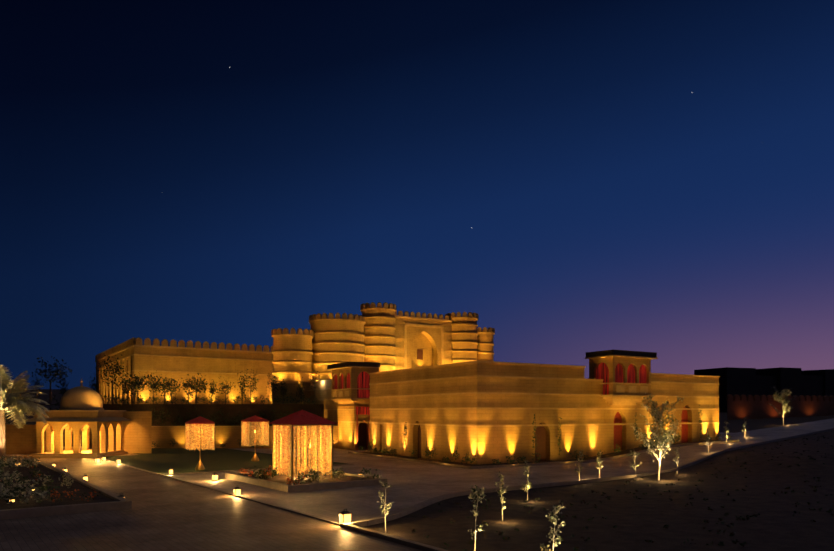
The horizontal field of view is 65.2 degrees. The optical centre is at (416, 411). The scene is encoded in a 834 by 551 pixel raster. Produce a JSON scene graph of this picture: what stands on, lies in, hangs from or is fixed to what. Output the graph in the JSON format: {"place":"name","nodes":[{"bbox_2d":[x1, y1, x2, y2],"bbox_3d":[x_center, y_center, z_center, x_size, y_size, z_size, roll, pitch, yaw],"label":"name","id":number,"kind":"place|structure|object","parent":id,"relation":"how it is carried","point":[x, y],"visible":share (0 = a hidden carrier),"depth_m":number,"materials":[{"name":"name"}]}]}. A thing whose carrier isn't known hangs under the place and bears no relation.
{"place":"outdoors","nodes":[
{"label":"outdoors","id":0,"kind":"place"},
{"bbox_2d":[0,448,422,550],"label":"plaza paving","id":1,"kind":"structure","parent":0,"point":[166,514],"depth_m":21.23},
{"bbox_2d":[0,364,49,459],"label":"date palm","id":2,"kind":"object","parent":1,"relation":"on","point":[14,403],"visible":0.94,"depth_m":46.53,"materials":[{"name":"green plant"}]},
{"bbox_2d":[5,379,151,457],"bbox_3d":[-34.232,0.544,56.189,21.500,6.708,8.600,0,0,-1],"label":"domed pavilion","id":3,"kind":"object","parent":1,"relation":"on","point":[81,408],"visible":0.98,"depth_m":54.76,"materials":[{"name":"stone"}]},
{"bbox_2d":[9,455,361,525],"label":"ground lights","id":4,"kind":"object","parent":1,"relation":"on","point":[343,513],"visible":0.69,"depth_m":28.54,"materials":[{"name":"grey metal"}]},
{"bbox_2d":[0,0,833,388],"label":"sky","id":5,"kind":"structure","parent":0,"point":[574,177],"materials":[{"name":"blue"}]},
{"bbox_2d":[5,369,833,550],"bbox_3d":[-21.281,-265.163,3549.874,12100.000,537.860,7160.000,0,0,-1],"label":"terrain","id":6,"kind":"structure","parent":0,"point":[775,525],"depth_m":24.92,"materials":[{"name":"soil"}]},
{"bbox_2d":[5,351,322,423],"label":"trees","id":7,"kind":"object","parent":6,"relation":"on","point":[134,386],"visible":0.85,"depth_m":73.26,"materials":[{"name":"green plant"}]},
{"bbox_2d":[40,404,337,448],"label":"terrace walls","id":8,"kind":"structure","parent":6,"relation":"on","point":[228,435],"depth_m":70.52,"materials":[{"name":"stone"}]},
{"bbox_2d":[95,337,272,403],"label":"building","id":9,"kind":"structure","parent":8,"relation":"on","point":[181,360],"depth_m":94.68,"materials":[{"name":"stone"}]},
{"bbox_2d":[117,405,316,425],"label":"terrace creeper plants","id":10,"kind":"object","parent":8,"relation":"attached to","point":[220,411],"visible":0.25,"depth_m":70.49,"materials":[{"name":"green plant"}]},
{"bbox_2d":[271,302,494,403],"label":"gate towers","id":11,"kind":"structure","parent":6,"relation":"on","point":[387,337],"depth_m":83.76,"materials":[{"name":"stone"}]},
{"bbox_2d":[63,432,798,521],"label":"forecourt paving","id":12,"kind":"structure","parent":6,"relation":"on","point":[411,483],"depth_m":36.78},
{"bbox_2d":[101,448,347,473],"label":"lawn","id":13,"kind":"structure","parent":12,"relation":"on","point":[165,460],"depth_m":49.27,"materials":[{"name":"green plant"}]},
{"bbox_2d":[185,416,214,469],"bbox_3d":[-13.723,1.968,41.203,1.412,3.400,1.412,0,0,-37],"label":"parasol","id":14,"kind":"object","parent":13,"relation":"on","point":[194,433],"visible":1,"depth_m":40.94,"materials":[{"name":"fabric"}]},
{"bbox_2d":[241,415,268,460],"bbox_3d":[-12.074,1.958,48.638,1.568,3.420,1.569,0,0,-37],"label":"parasol","id":15,"kind":"object","parent":13,"relation":"on","point":[263,431],"visible":1,"depth_m":48.38,"materials":[{"name":"fabric"}]},
{"bbox_2d":[299,379,369,450],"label":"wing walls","id":16,"kind":"structure","parent":12,"relation":"on","point":[353,424],"depth_m":64.63,"materials":[{"name":"stone"}]},
{"bbox_2d":[327,362,380,405],"bbox_3d":[-6.290,-2.632,64.335,3.380,4.200,5.460,0,0,-31],"label":"jharokha","id":17,"kind":"object","parent":16,"relation":"attached to","point":[350,383],"visible":0.94,"depth_m":62.65,"materials":[{"name":"stone"}]},
{"bbox_2d":[0,440,738,519],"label":"planter beds","id":18,"kind":"object","parent":12,"relation":"on","point":[105,500],"visible":0.62,"depth_m":31.96,"materials":[{"name":"soil"}]},
{"bbox_2d":[268,410,336,478],"bbox_3d":[-6.128,1.678,34.821,2.740,3.639,2.740,0,0,-37],"label":"gazebo","id":19,"kind":"object","parent":18,"relation":"on","point":[325,439],"visible":0.92,"depth_m":34.30,"materials":[{"name":"fabric"}]},
{"bbox_2d":[239,464,380,484],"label":"gazebo bed plants","id":20,"kind":"object","parent":18,"relation":"on","point":[265,472],"visible":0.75,"depth_m":33.51,"materials":[{"name":"green plant"}]},
{"bbox_2d":[0,393,734,503],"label":"shrubs","id":21,"kind":"object","parent":18,"relation":"on","point":[14,492],"visible":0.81,"depth_m":43.65,"materials":[{"name":"green plant"}]},
{"bbox_2d":[107,428,833,550],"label":"kerbs","id":22,"kind":"structure","parent":6,"relation":"on","point":[357,526],"depth_m":28.13,"materials":[{"name":"concrete"}]},
{"bbox_2d":[369,361,719,464],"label":"block building","id":23,"kind":"structure","parent":6,"relation":"on","point":[484,412],"depth_m":49.39,"materials":[{"name":"stone"}]},
{"bbox_2d":[585,350,657,404],"bbox_3d":[16.243,-2.632,51.811,5.010,4.200,2.970,0,0,-31],"label":"jharokha","id":24,"kind":"object","parent":23,"relation":"attached to","point":[625,375],"visible":0.94,"depth_m":50.87,"materials":[{"name":"stone"}]},
{"bbox_2d":[376,387,795,550],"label":"saplings","id":25,"kind":"object","parent":6,"relation":"on","point":[664,439],"visible":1,"depth_m":35.00,"materials":[{"name":"green plant"}]},
{"bbox_2d":[411,433,833,550],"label":"field grass tufts","id":26,"kind":"object","parent":6,"relation":"on","point":[470,542],"visible":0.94,"depth_m":24.91,"materials":[{"name":"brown plant"}]},
{"bbox_2d":[694,367,833,419],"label":"boundary wall","id":27,"kind":"structure","parent":6,"relation":"on","point":[748,393],"depth_m":152.46,"materials":[{"name":"stone"}]},
{"bbox_2d":[738,418,833,433],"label":"road paving","id":28,"kind":"structure","parent":0,"point":[807,427],"depth_m":74.77,"materials":[{"name":"grey asphalt"}]}
]}

